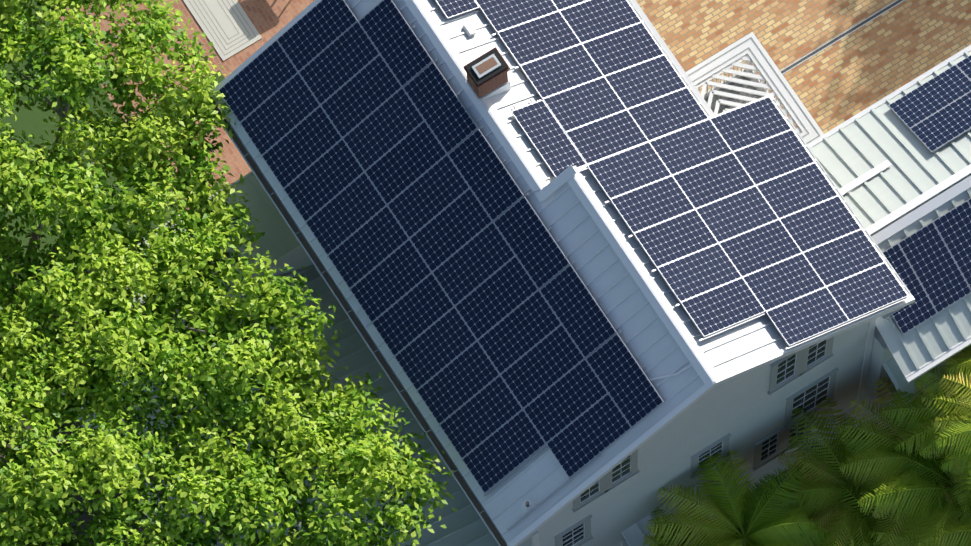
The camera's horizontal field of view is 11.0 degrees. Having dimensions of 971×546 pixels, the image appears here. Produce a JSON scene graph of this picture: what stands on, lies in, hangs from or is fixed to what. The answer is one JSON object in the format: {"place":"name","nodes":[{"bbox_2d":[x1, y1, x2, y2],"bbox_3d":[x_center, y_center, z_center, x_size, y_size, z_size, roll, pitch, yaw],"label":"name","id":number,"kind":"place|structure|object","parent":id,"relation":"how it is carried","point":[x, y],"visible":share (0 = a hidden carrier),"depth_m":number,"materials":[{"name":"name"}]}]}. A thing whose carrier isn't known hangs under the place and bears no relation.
{"place":"outdoors","nodes":[
{"label":"outdoors","id":0,"kind":"place"},
{"bbox_2d":[0,374,830,545],"bbox_3d":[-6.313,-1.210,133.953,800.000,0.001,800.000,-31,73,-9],"label":"ground","id":1,"kind":"structure","parent":0,"point":[84,516],"depth_m":131.59,"materials":[{"name":"green plant"}]},
{"bbox_2d":[0,0,224,361],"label":"grass strip","id":2,"kind":"object","parent":1,"relation":"on","point":[28,122],"depth_m":134.99,"materials":[{"name":"green plant"}]},
{"bbox_2d":[46,0,313,208],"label":"patio paving","id":3,"kind":"structure","parent":1,"relation":"on","point":[269,19],"depth_m":135.69,"materials":[{"name":"brick"}]},
{"bbox_2d":[183,0,261,60],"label":"steps","id":4,"kind":"structure","parent":3,"relation":"on","point":[229,29],"depth_m":135.77,"materials":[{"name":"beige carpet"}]},
{"bbox_2d":[0,0,457,545],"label":"broadleaf tree","id":5,"kind":"object","parent":1,"relation":"on","point":[282,460],"depth_m":122.30,"materials":[{"name":"green plant"}]},
{"bbox_2d":[38,171,498,545],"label":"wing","id":6,"kind":"structure","parent":1,"relation":"on","point":[463,523],"depth_m":127.60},
{"bbox_2d":[621,485,727,545],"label":"porch roof","id":7,"kind":"structure","parent":1,"relation":"on","point":[634,534],"depth_m":127.12,"materials":[{"name":"white metal"}]},
{"bbox_2d":[643,508,726,545],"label":"areca palm","id":8,"kind":"object","parent":1,"relation":"on","point":[651,539],"visible":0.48,"depth_m":126.42,"materials":[{"name":"green plant"}]},
{"bbox_2d":[518,318,876,545],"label":"house walls","id":9,"kind":"structure","parent":1,"relation":"on","point":[749,416],"depth_m":124.38,"materials":[{"name":"paint"}]},
{"bbox_2d":[209,0,914,545],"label":"roof","id":10,"kind":"structure","parent":9,"relation":"on","point":[637,302],"depth_m":120.36,"materials":[{"name":"white metal"}]},
{"bbox_2d":[218,0,663,530],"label":"solar array","id":11,"kind":"object","parent":10,"relation":"on","point":[447,264],"visible":1,"depth_m":121.45,"materials":[{"name":"blue glass"}]},
{"bbox_2d":[463,47,510,100],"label":"chimney","id":12,"kind":"object","parent":10,"relation":"on","point":[487,74],"visible":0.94,"depth_m":120.41,"materials":[{"name":"brown brick"}]},
{"bbox_2d":[435,0,707,177],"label":"solar array","id":13,"kind":"object","parent":10,"relation":"on","point":[604,78],"visible":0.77,"depth_m":122.84,"materials":[{"name":"blue glass"}]},
{"bbox_2d":[581,97,907,350],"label":"solar array","id":14,"kind":"object","parent":10,"relation":"on","point":[735,218],"visible":1,"depth_m":121.16,"materials":[{"name":"blue glass"}]},
{"bbox_2d":[654,498,755,545],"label":"areca palm","id":15,"kind":"object","parent":1,"relation":"on","point":[737,533],"visible":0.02,"depth_m":127.03,"materials":[{"name":"green plant"}]},
{"bbox_2d":[645,450,829,545],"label":"areca palm","id":16,"kind":"object","parent":1,"relation":"on","point":[720,508],"visible":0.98,"depth_m":125.18,"materials":[{"name":"green plant"}]},
{"bbox_2d":[748,495,838,545],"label":"areca palm","id":17,"kind":"object","parent":1,"relation":"on","point":[797,521],"visible":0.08,"depth_m":126.13,"materials":[{"name":"green plant"}]},
{"bbox_2d":[733,459,869,545],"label":"areca palm","id":18,"kind":"object","parent":1,"relation":"on","point":[752,542],"visible":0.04,"depth_m":126.94,"materials":[{"name":"green plant"}]},
{"bbox_2d":[753,397,930,545],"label":"areca palm","id":19,"kind":"object","parent":1,"relation":"on","point":[829,459],"visible":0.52,"depth_m":125.89,"materials":[{"name":"green plant"}]},
{"bbox_2d":[796,502,898,545],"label":"areca palm","id":20,"kind":"object","parent":1,"relation":"on","point":[850,534],"visible":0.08,"depth_m":125.58,"materials":[{"name":"green plant"}]},
{"bbox_2d":[796,462,963,545],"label":"areca palm","id":21,"kind":"object","parent":1,"relation":"on","point":[853,501],"visible":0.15,"depth_m":125.89,"materials":[{"name":"green plant"}]},
{"bbox_2d":[686,32,823,143],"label":"balcony pergola","id":22,"kind":"structure","parent":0,"point":[745,85],"depth_m":127.87,"materials":[{"name":"white paint"}]},
{"bbox_2d":[636,0,970,521],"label":"courtyard paving","id":23,"kind":"structure","parent":0,"point":[837,62],"depth_m":135.26,"materials":[{"name":"stone"}]},
{"bbox_2d":[807,45,970,481],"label":"wing roof","id":24,"kind":"structure","parent":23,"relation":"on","point":[894,179],"depth_m":124.62,"materials":[{"name":"metal"}]},
{"bbox_2d":[882,55,970,333],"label":"solar panels","id":25,"kind":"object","parent":24,"relation":"on","point":[930,263],"depth_m":124.02,"materials":[{"name":"blue glass"}]},
{"bbox_2d":[835,377,970,545],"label":"areca palm","id":26,"kind":"object","parent":23,"relation":"on","point":[886,444],"visible":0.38,"depth_m":125.21,"materials":[{"name":"green plant"}]},
{"bbox_2d":[858,417,970,545],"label":"areca palm","id":27,"kind":"object","parent":23,"relation":"on","point":[928,526],"visible":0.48,"depth_m":124.75,"materials":[{"name":"green plant"}]},
{"bbox_2d":[861,462,970,545],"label":"areca palm","id":28,"kind":"object","parent":23,"relation":"on","point":[879,535],"visible":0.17,"depth_m":125.19,"materials":[{"name":"green plant"}]},
{"bbox_2d":[879,345,970,511],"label":"areca palm","id":29,"kind":"object","parent":23,"relation":"on","point":[928,390],"visible":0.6,"depth_m":124.94,"materials":[{"name":"green plant"}]},
{"bbox_2d":[918,483,970,545],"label":"areca palm","id":30,"kind":"object","parent":23,"relation":"on","point":[962,526],"visible":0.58,"depth_m":124.41,"materials":[{"name":"green plant"}]},
{"bbox_2d":[921,366,970,488],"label":"areca palm","id":31,"kind":"object","parent":23,"relation":"on","point":[960,426],"visible":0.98,"depth_m":124.07,"materials":[{"name":"green plant"}]},
{"bbox_2d":[927,345,970,427],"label":"areca palm","id":32,"kind":"object","parent":23,"relation":"on","point":[961,359],"visible":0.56,"depth_m":124.70,"materials":[{"name":"green plant"}]}
]}

